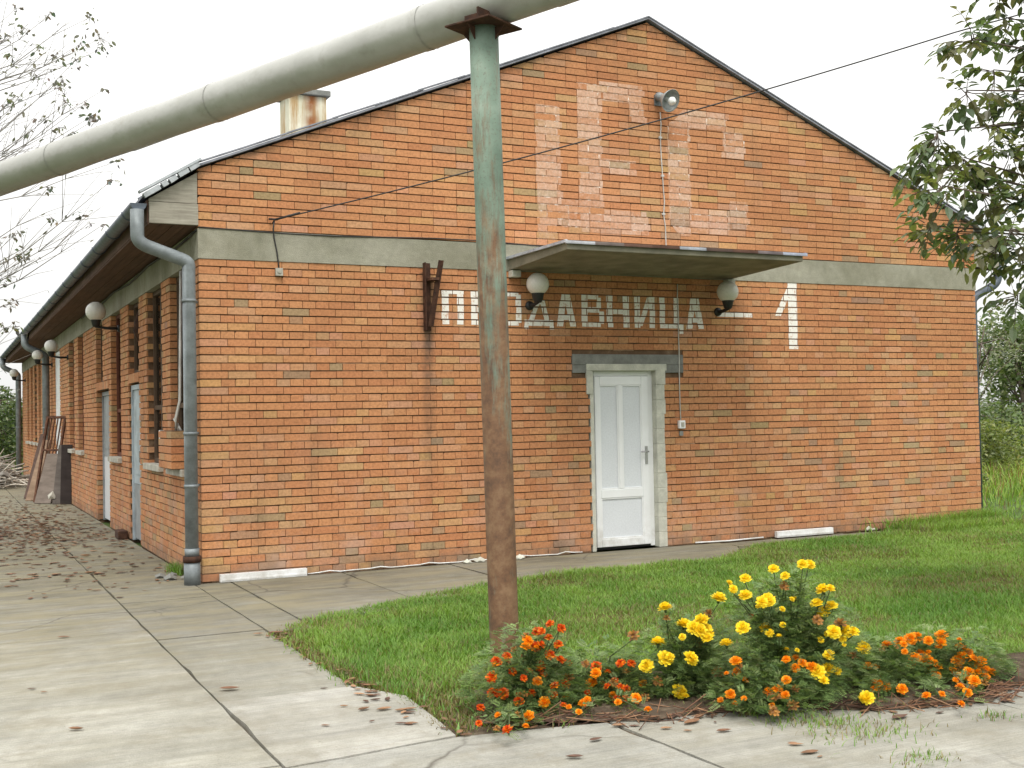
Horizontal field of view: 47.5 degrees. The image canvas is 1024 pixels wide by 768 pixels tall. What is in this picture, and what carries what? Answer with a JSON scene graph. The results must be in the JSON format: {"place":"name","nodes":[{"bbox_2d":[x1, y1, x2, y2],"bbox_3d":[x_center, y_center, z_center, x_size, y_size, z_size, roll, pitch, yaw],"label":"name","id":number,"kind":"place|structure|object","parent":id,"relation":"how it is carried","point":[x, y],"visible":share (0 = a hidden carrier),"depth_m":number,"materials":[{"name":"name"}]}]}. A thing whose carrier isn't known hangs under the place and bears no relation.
{"place":"outdoors","nodes":[
{"label":"outdoors","id":0,"kind":"place"},
{"bbox_2d":[0,470,349,767],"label":"driveway","id":1,"kind":"structure","parent":0,"point":[111,674],"depth_m":7.26,"materials":[{"name":"concrete"}]},
{"bbox_2d":[0,449,29,488],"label":"stick heap","id":2,"kind":"object","parent":1,"relation":"on","point":[8,475],"visible":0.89,"depth_m":27.81,"materials":[{"name":"beige wood"}]},
{"bbox_2d":[24,434,43,498],"bbox_3d":[-9.646,1.658,23.555,0.160,1.291,0.443,-2,-2,29],"label":"wooden board","id":3,"kind":"object","parent":1,"relation":"on","point":[35,459],"visible":0.48,"depth_m":23.58,"materials":[{"name":"brown wood"}]},
{"bbox_2d":[25,440,50,500],"bbox_3d":[-9.303,1.692,22.858,0.200,1.175,0.473,-2,-2,24],"label":"wooden board","id":4,"kind":"object","parent":1,"relation":"on","point":[30,494],"visible":0.64,"depth_m":22.80,"materials":[{"name":"brown wood"}]},
{"bbox_2d":[34,454,57,503],"bbox_3d":[-8.744,1.785,21.977,0.340,0.925,0.436,-1,-2,12],"label":"wooden board","id":5,"kind":"object","parent":1,"relation":"on","point":[46,485],"visible":0.76,"depth_m":21.94,"materials":[{"name":"beige wood"}]},
{"bbox_2d":[33,416,66,501],"bbox_3d":[-8.855,1.437,22.314,0.440,1.640,0.445,-2,-2,16],"label":"metal grille","id":6,"kind":"object","parent":1,"relation":"on","point":[44,441],"visible":0.58,"depth_m":22.40,"materials":[{"name":"metal"}]},
{"bbox_2d":[52,445,60,503],"bbox_3d":[-8.408,1.687,21.716,0.220,1.088,0.317,-1,-2,4],"label":"wooden board","id":7,"kind":"object","parent":1,"relation":"on","point":[57,485],"visible":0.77,"depth_m":21.67,"materials":[{"name":"wood"}]},
{"bbox_2d":[48,491,54,498],"bbox_3d":[-8.524,2.058,21.613,0.159,0.145,0.151,0,-2,-42],"label":"crumpled bag","id":8,"kind":"object","parent":7,"relation":"on","point":[51,495],"visible":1,"depth_m":21.56,"materials":[{"name":"plastic"}]},
{"bbox_2d":[0,0,124,390],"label":"autumn tree","id":9,"kind":"object","parent":1,"relation":"on","point":[90,119],"visible":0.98,"depth_m":13.76,"materials":[{"name":"brown plant"}]},
{"bbox_2d":[60,445,72,503],"bbox_3d":[-8.245,1.673,21.537,0.200,1.098,0.125,-1,-2,-1],"label":"wooden board","id":10,"kind":"object","parent":1,"relation":"on","point":[66,489],"visible":0.98,"depth_m":21.52,"materials":[{"name":"wood"}]},
{"bbox_2d":[0,495,168,598],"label":"leaf litter","id":11,"kind":"object","parent":1,"relation":"on","point":[41,530],"visible":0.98,"depth_m":15.20,"materials":[{"name":"brown plant"}]},
{"bbox_2d":[115,529,127,539],"bbox_3d":[-5.023,1.932,14.964,0.120,0.110,0.330,0,-2,-26],"label":"stone block","id":12,"kind":"object","parent":1,"relation":"on","point":[121,534],"depth_m":14.83,"materials":[{"name":"brown stone"}]},
{"bbox_2d":[155,573,165,577],"bbox_3d":[-3.365,1.828,11.137,0.103,0.041,0.086,0,-2,-26],"label":"stone","id":13,"kind":"object","parent":1,"relation":"on","point":[159,575],"visible":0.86,"depth_m":11.11,"materials":[{"name":"grey stone"}]},
{"bbox_2d":[163,574,176,579],"bbox_3d":[-3.223,1.814,10.980,0.128,0.055,0.098,0,-2,-26],"label":"stone","id":14,"kind":"object","parent":1,"relation":"on","point":[169,577],"visible":1,"depth_m":10.96,"materials":[{"name":"grey stone"}]},
{"bbox_2d":[221,686,237,688],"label":"fallen leaf","id":15,"kind":"object","parent":1,"relation":"on","point":[227,687],"visible":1,"depth_m":6.48,"materials":[{"name":"brown plant"}]},
{"bbox_2d":[0,0,1023,408],"label":"sky","id":16,"kind":"structure","parent":0,"point":[164,50],"materials":[{"name":"white"}]},
{"bbox_2d":[2,407,1023,721],"bbox_3d":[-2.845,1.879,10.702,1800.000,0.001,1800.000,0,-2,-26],"label":"ground","id":17,"kind":"structure","parent":0,"point":[1018,511],"depth_m":16.85,"materials":[{"name":"soil"}]},
{"bbox_2d":[0,378,22,465],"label":"hedge tree","id":18,"kind":"object","parent":17,"relation":"on","point":[7,410],"visible":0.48,"depth_m":39.39,"materials":[{"name":"green plant"}]},
{"bbox_2d":[0,391,22,462],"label":"hedge tree","id":19,"kind":"object","parent":17,"relation":"on","point":[6,424],"visible":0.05,"depth_m":41.98,"materials":[{"name":"green plant"}]},
{"bbox_2d":[445,6,521,657],"bbox_3d":[-0.142,-0.286,7.295,0.350,4.077,0.350,-2,-2,36],"label":"pipe post","id":20,"kind":"object","parent":17,"relation":"on","point":[481,30],"visible":0.88,"depth_m":7.25,"materials":[{"name":"green metal"}]},
{"bbox_2d":[0,0,578,196],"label":"heating pipe","id":21,"kind":"object","parent":20,"relation":"on","point":[415,31],"visible":0.99,"depth_m":8.47,"materials":[{"name":"beige metal"}]},
{"bbox_2d":[0,16,1006,585],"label":"brick building","id":22,"kind":"structure","parent":17,"relation":"on","point":[824,372],"depth_m":12.64,"materials":[{"name":"orange brick"}]},
{"bbox_2d":[9,369,25,381],"bbox_3d":[-14.037,-0.238,33.036,0.420,0.380,0.240,0,-2,-26],"label":"globe lamp","id":23,"kind":"object","parent":22,"relation":"attached to","point":[13,373],"visible":1,"depth_m":32.94,"materials":[{"name":"white glass"}]},
{"bbox_2d":[32,350,52,366],"bbox_3d":[-10.076,-0.546,24.960,0.410,0.360,0.220,0,-2,-26],"label":"globe lamp","id":24,"kind":"object","parent":22,"relation":"attached to","point":[37,355],"visible":1,"depth_m":24.87,"materials":[{"name":"white glass"}]},
{"bbox_2d":[44,340,68,359],"bbox_3d":[-8.541,-0.637,21.816,0.420,0.380,0.240,0,-2,-26],"label":"globe lamp","id":25,"kind":"object","parent":22,"relation":"attached to","point":[51,347],"visible":1,"depth_m":21.72,"materials":[{"name":"white glass"}]},
{"bbox_2d":[56,351,60,453],"bbox_3d":[-9.354,0.818,24.096,0.090,2.980,1.300,0,-2,-26],"label":"door","id":26,"kind":"structure","parent":22,"relation":"in","point":[58,385],"depth_m":24.30,"materials":[{"name":"white plastic"}]},
{"bbox_2d":[68,343,75,452],"bbox_3d":[-8.055,0.239,21.399,0.187,2.048,0.940,0,-2,-26],"label":"window","id":27,"kind":"structure","parent":22,"relation":"in","point":[69,450],"depth_m":21.78,"materials":[{"name":"red wood"}]},
{"bbox_2d":[75,337,84,454],"bbox_3d":[-7.369,0.189,19.999,0.187,2.048,0.900,0,-2,-26],"label":"window","id":28,"kind":"structure","parent":22,"relation":"in","point":[79,452],"depth_m":20.34,"materials":[{"name":"red wood"}]},
{"bbox_2d":[85,302,119,331],"bbox_3d":[-5.451,-0.892,15.496,0.430,0.399,0.260,0,-2,-26],"label":"globe lamp","id":29,"kind":"object","parent":22,"relation":"attached to","point":[95,313],"visible":1,"depth_m":15.39,"materials":[{"name":"white glass"}]},
{"bbox_2d":[101,325,103,381],"bbox_3d":[-6.160,-0.471,17.668,0.060,0.898,0.770,0,-2,-26],"label":"window","id":30,"kind":"structure","parent":22,"relation":"in","point":[101,325],"depth_m":17.96,"materials":[{"name":"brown wood"}]},
{"bbox_2d":[102,391,110,519],"bbox_3d":[-5.974,1.086,17.314,0.090,1.960,1.470,0,-2,-26],"label":"door","id":31,"kind":"structure","parent":22,"relation":"in","point":[105,395],"depth_m":17.72,"materials":[{"name":"metal"}]},
{"bbox_2d":[108,314,122,462],"bbox_3d":[-5.395,0.045,15.969,0.187,2.048,1.020,0,-2,-26],"label":"window","id":32,"kind":"structure","parent":22,"relation":"in","point":[116,459],"depth_m":16.36,"materials":[{"name":"red wood"}]},
{"bbox_2d":[133,312,139,341],"bbox_3d":[-4.592,-0.710,14.336,0.142,0.390,0.148,0,-2,-26],"label":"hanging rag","id":33,"kind":"object","parent":22,"relation":"hanging from","point":[136,327],"visible":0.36,"depth_m":14.28,"materials":[{"name":"brown fabric"}]},
{"bbox_2d":[131,384,141,539],"bbox_3d":[-4.640,0.986,14.478,0.090,1.960,0.860,0,-2,-26],"label":"door","id":34,"kind":"structure","parent":22,"relation":"in","point":[135,398],"depth_m":14.64,"materials":[{"name":"blue paint"}]},
{"bbox_2d":[134,302,139,372],"bbox_3d":[-4.628,-0.582,14.540,0.060,0.898,0.860,0,-2,-26],"label":"window","id":35,"kind":"structure","parent":22,"relation":"in","point":[136,348],"depth_m":14.87,"materials":[{"name":"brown wood"}]},
{"bbox_2d":[81,229,196,318],"bbox_3d":[-5.088,-1.258,15.190,0.040,0.059,9.772,0,-2,-26],"label":"eave cable","id":36,"kind":"object","parent":22,"relation":"attached to","point":[156,260],"visible":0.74,"depth_m":13.48,"materials":[{"name":"black rubber"}]},
{"bbox_2d":[143,288,163,471],"bbox_3d":[-3.984,-0.057,13.088,0.187,2.048,1.060,0,-2,-26],"label":"window","id":37,"kind":"structure","parent":22,"relation":"in","point":[157,304],"depth_m":13.46,"materials":[{"name":"brown wood"}]},
{"bbox_2d":[166,276,183,476],"bbox_3d":[-3.348,-0.103,11.791,0.187,2.048,0.890,0,-2,-26],"label":"window","id":38,"kind":"structure","parent":22,"relation":"in","point":[180,473],"depth_m":12.13,"materials":[{"name":"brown wood"}]},
{"bbox_2d":[173,271,181,430],"bbox_3d":[-3.320,-0.323,11.561,0.073,1.588,0.240,0,-2,-26],"label":"riser cable","id":39,"kind":"object","parent":22,"relation":"on","point":[177,426],"visible":0.94,"depth_m":11.48,"materials":[{"name":"white plastic"}]},
{"bbox_2d":[268,218,279,267],"bbox_3d":[-2.244,-1.339,11.069,0.103,0.481,0.094,-2,-2,27],"label":"drop cable","id":40,"kind":"object","parent":22,"relation":"hanging from","point":[274,239],"visible":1,"depth_m":11.07,"materials":[{"name":"black rubber"}]},
{"bbox_2d":[275,268,282,275],"bbox_3d":[-2.218,-1.067,11.088,0.070,0.075,0.041,0,-2,-26],"label":"junction box","id":41,"kind":"object","parent":22,"relation":"attached to","point":[278,271],"visible":1,"depth_m":11.08,"materials":[{"name":"plastic"}]},
{"bbox_2d":[198,226,540,245],"bbox_3d":[-0.703,-1.465,11.856,4.900,0.042,0.019,0,-2,-26],"label":"beam cable","id":42,"kind":"object","parent":22,"relation":"attached to","point":[355,236],"visible":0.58,"depth_m":11.42,"materials":[{"name":"black rubber"}]},
{"bbox_2d":[423,260,443,330],"bbox_3d":[-0.788,-0.892,11.713,0.166,0.704,0.164,0,-2,-26],"label":"iron bracket","id":43,"kind":"object","parent":22,"relation":"attached to","point":[429,310],"visible":1,"depth_m":11.71,"materials":[{"name":"brown metal"}]},
{"bbox_2d":[525,273,548,309],"bbox_3d":[0.251,-0.969,12.143,0.236,0.376,0.318,0,-2,-26],"label":"globe lamp","id":44,"kind":"object","parent":22,"relation":"attached to","point":[537,284],"visible":1,"depth_m":12.04,"materials":[{"name":"white glass"}]},
{"bbox_2d":[593,371,654,549],"bbox_3d":[1.223,0.827,12.812,0.795,1.943,0.146,0,-2,-26],"label":"door","id":45,"kind":"structure","parent":22,"relation":"in","point":[623,425],"depth_m":12.82,"materials":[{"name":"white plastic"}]},
{"bbox_2d":[272,13,1023,222],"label":"overhead cable","id":46,"kind":"object","parent":22,"relation":"attached to","point":[289,215],"visible":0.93,"depth_m":10.43,"materials":[{"name":"black rubber"}]},
{"bbox_2d":[658,112,666,244],"bbox_3d":[1.696,-2.193,13.059,0.082,1.721,0.019,0,-2,-26],"label":"lamp cable","id":47,"kind":"object","parent":22,"relation":"attached to","point":[662,175],"visible":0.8,"depth_m":13.05,"materials":[{"name":"grey plastic"}]},
{"bbox_2d":[654,89,679,111],"bbox_3d":[1.717,-3.141,12.953,0.251,0.253,0.303,0,-2,-26],"label":"yard lamp","id":48,"kind":"object","parent":22,"relation":"attached to","point":[667,101],"visible":1,"depth_m":12.93,"materials":[{"name":"grey metal"}]},
{"bbox_2d":[677,284,680,419],"bbox_3d":[1.876,-0.360,13.083,0.018,1.530,0.012,0,-2,-26],"label":"switch cable","id":49,"kind":"object","parent":22,"relation":"attached to","point":[679,352],"visible":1,"depth_m":13.08,"materials":[{"name":"grey plastic"}]},
{"bbox_2d":[678,420,685,435],"bbox_3d":[1.904,0.494,13.048,0.080,0.170,0.052,0,-2,-26],"label":"light switch","id":50,"kind":"object","parent":22,"relation":"attached to","point":[681,424],"visible":1,"depth_m":13.04,"materials":[{"name":"white plastic"}]},
{"bbox_2d":[714,281,738,315],"bbox_3d":[2.425,-0.973,13.206,0.244,0.384,0.322,0,-2,-26],"label":"globe lamp","id":51,"kind":"object","parent":22,"relation":"attached to","point":[727,293],"visible":1,"depth_m":13.10,"materials":[{"name":"white glass"}]},
{"bbox_2d":[8,423,1023,575],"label":"wild grass","id":52,"kind":"structure","parent":17,"relation":"on","point":[1016,479],"depth_m":18.38,"materials":[{"name":"green plant"}]},
{"bbox_2d":[259,633,1023,734],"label":"edge litter","id":53,"kind":"object","parent":17,"relation":"on","point":[1004,696],"visible":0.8,"depth_m":5.76,"materials":[{"name":"brown plant"}]},
{"bbox_2d":[890,0,1023,342],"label":"walnut tree","id":54,"kind":"object","parent":17,"relation":"on","point":[977,176],"visible":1,"depth_m":8.32,"materials":[{"name":"green plant"}]},
{"bbox_2d":[981,439,988,473],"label":"weed clump","id":55,"kind":"object","parent":17,"relation":"on","point":[984,446],"visible":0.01,"depth_m":22.09,"materials":[{"name":"green plant"}]},
{"bbox_2d":[982,469,990,485],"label":"weed clump","id":56,"kind":"object","parent":17,"relation":"on","point":[985,478],"visible":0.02,"depth_m":19.90,"materials":[{"name":"green plant"}]},
{"bbox_2d":[980,397,1002,427],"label":"bush","id":57,"kind":"object","parent":17,"relation":"on","point":[988,405],"visible":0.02,"depth_m":32.29,"materials":[{"name":"green plant"}]},
{"bbox_2d":[977,304,1023,419],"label":"broadleaf tree","id":58,"kind":"object","parent":17,"relation":"on","point":[1015,372],"visible":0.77,"depth_m":38.56,"materials":[{"name":"green plant"}]},
{"bbox_2d":[978,315,1023,416],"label":"slender tree","id":59,"kind":"object","parent":17,"relation":"on","point":[990,351],"visible":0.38,"depth_m":33.98,"materials":[{"name":"green plant"}]},
{"bbox_2d":[978,318,1023,432],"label":"broadleaf tree","id":60,"kind":"object","parent":17,"relation":"on","point":[981,384],"visible":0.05,"depth_m":48.92,"materials":[{"name":"green plant"}]},
{"bbox_2d":[980,414,1023,475],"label":"weed clump","id":61,"kind":"object","parent":17,"relation":"on","point":[1000,447],"visible":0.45,"depth_m":23.27,"materials":[{"name":"green plant"}]},
{"bbox_2d":[980,399,1023,461],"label":"bush","id":62,"kind":"object","parent":17,"relation":"on","point":[1000,414],"visible":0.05,"depth_m":27.49,"materials":[{"name":"green plant"}]},
{"bbox_2d":[50,534,1021,738],"bbox_3d":[-3.672,2.164,18.642,13.300,0.188,47.000,0,-2,-26],"label":"joint filling","id":63,"kind":"object","parent":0,"point":[480,731],"visible":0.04,"depth_m":5.63,"materials":[{"name":"soil"}]},
{"bbox_2d":[195,531,880,635],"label":"walkway","id":64,"kind":"structure","parent":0,"point":[270,605],"depth_m":10.56,"materials":[{"name":"concrete"}]},
{"bbox_2d":[219,568,306,582],"bbox_3d":[-2.327,1.791,10.916,0.820,0.072,0.054,0,-2,-26],"label":"plastic trunking","id":65,"kind":"object","parent":64,"relation":"on","point":[259,575],"visible":1,"depth_m":10.89,"materials":[{"name":"white plastic"}]},
{"bbox_2d":[474,557,484,561],"bbox_3d":[-0.330,1.786,11.860,0.129,0.052,0.066,0,-2,-26],"label":"plaster lump","id":66,"kind":"object","parent":64,"relation":"on","point":[480,559],"visible":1,"depth_m":11.85,"materials":[{"name":"white paint"}]},
{"bbox_2d":[516,554,524,558],"bbox_3d":[0.076,1.785,12.047,0.120,0.050,0.069,0,-2,-26],"label":"plaster lump","id":67,"kind":"object","parent":64,"relation":"on","point":[519,556],"visible":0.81,"depth_m":12.03,"materials":[{"name":"white paint"}]},
{"bbox_2d":[308,537,763,573],"bbox_3d":[0.488,1.789,12.295,5.412,0.033,0.048,0,-2,-26],"label":"loose cable","id":68,"kind":"object","parent":64,"relation":"on","point":[523,555],"visible":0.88,"depth_m":11.78,"materials":[{"name":"white plastic"}]},
{"bbox_2d":[775,527,832,537],"bbox_3d":[3.456,1.753,13.750,0.840,0.072,0.054,0,-2,-26],"label":"plastic trunking","id":69,"kind":"object","parent":64,"relation":"on","point":[803,532],"visible":1,"depth_m":13.72,"materials":[{"name":"white plastic"}]},
{"bbox_2d":[221,686,1023,767],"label":"concrete yard","id":70,"kind":"structure","parent":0,"point":[287,731],"depth_m":5.33,"materials":[{"name":"grey concrete"}]},
{"bbox_2d":[567,754,583,756],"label":"fallen leaf","id":71,"kind":"object","parent":70,"relation":"on","point":[575,755],"visible":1,"depth_m":5.06,"materials":[{"name":"brown plant"}]},
{"bbox_2d":[684,718,699,722],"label":"fallen leaf","id":72,"kind":"object","parent":70,"relation":"on","point":[691,720],"visible":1,"depth_m":5.60,"materials":[{"name":"brown plant"}]},
{"bbox_2d":[550,556,1021,767],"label":"crack weeds","id":73,"kind":"object","parent":70,"relation":"on","point":[836,722],"visible":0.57,"depth_m":5.48,"materials":[{"name":"green plant"}]},
{"bbox_2d":[801,749,817,752],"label":"fallen leaf","id":74,"kind":"object","parent":70,"relation":"on","point":[809,751],"visible":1,"depth_m":5.07,"materials":[{"name":"brown plant"}]},
{"bbox_2d":[892,714,906,717],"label":"fallen leaf","id":75,"kind":"object","parent":70,"relation":"on","point":[898,715],"visible":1,"depth_m":5.61,"materials":[{"name":"brown plant"}]},
{"bbox_2d":[266,514,1023,736],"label":"lawn grass","id":76,"kind":"structure","parent":0,"point":[956,571],"depth_m":8.95,"materials":[{"name":"green plant"}]},
{"bbox_2d":[473,652,1023,723],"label":"flower bed soil","id":77,"kind":"structure","parent":0,"point":[687,702],"depth_m":5.87,"materials":[{"name":"brown soil"}]},
{"bbox_2d":[455,620,591,739],"bbox_3d":[-0.003,1.427,5.831,0.722,0.447,1.032,-2,-2,36],"label":"marigold plant","id":78,"kind":"object","parent":77,"relation":"on","point":[528,674],"visible":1,"depth_m":5.84,"materials":[{"name":"green plant"}]},
{"bbox_2d":[548,630,655,716],"bbox_3d":[0.411,1.469,6.040,0.711,0.357,0.888,-1,-2,13],"label":"marigold plant","id":79,"kind":"object","parent":77,"relation":"on","point":[603,683],"visible":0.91,"depth_m":5.99,"materials":[{"name":"green plant"}]},
{"bbox_2d":[611,591,750,700],"bbox_3d":[0.902,1.373,6.190,0.873,0.541,0.772,0,-2,-26],"label":"marigold plant","id":80,"kind":"object","parent":77,"relation":"on","point":[689,637],"visible":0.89,"depth_m":6.04,"materials":[{"name":"green plant"}]},
{"bbox_2d":[701,655,844,720],"bbox_3d":[1.282,1.479,5.796,0.741,0.284,0.613,0,-2,-26],"label":"marigold plant","id":81,"kind":"object","parent":77,"relation":"on","point":[771,704],"visible":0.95,"depth_m":5.71,"materials":[{"name":"green plant"}]},
{"bbox_2d":[685,559,896,706],"bbox_3d":[1.463,1.264,6.131,1.161,0.723,0.963,0,-2,-26],"label":"marigold plant","id":82,"kind":"object","parent":77,"relation":"on","point":[780,630],"visible":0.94,"depth_m":5.95,"materials":[{"name":"green plant"}]},
{"bbox_2d":[834,632,943,705],"bbox_3d":[1.948,1.475,6.140,0.784,0.288,0.672,0,-2,-26],"label":"marigold plant","id":83,"kind":"object","parent":77,"relation":"on","point":[897,652],"visible":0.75,"depth_m":6.08,"materials":[{"name":"green plant"}]},
{"bbox_2d":[890,620,972,702],"bbox_3d":[2.177,1.456,6.209,0.501,0.325,0.907,-2,-2,36],"label":"marigold plant","id":84,"kind":"object","parent":77,"relation":"on","point":[920,643],"visible":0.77,"depth_m":6.25,"materials":[{"name":"green plant"}]},
{"bbox_2d":[933,625,1020,708],"bbox_3d":[2.326,1.464,6.116,0.469,0.292,1.059,-2,-2,39],"label":"marigold plant","id":85,"kind":"object","parent":77,"relation":"on","point":[981,671],"visible":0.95,"depth_m":6.21,"materials":[{"name":"green plant"}]}
]}

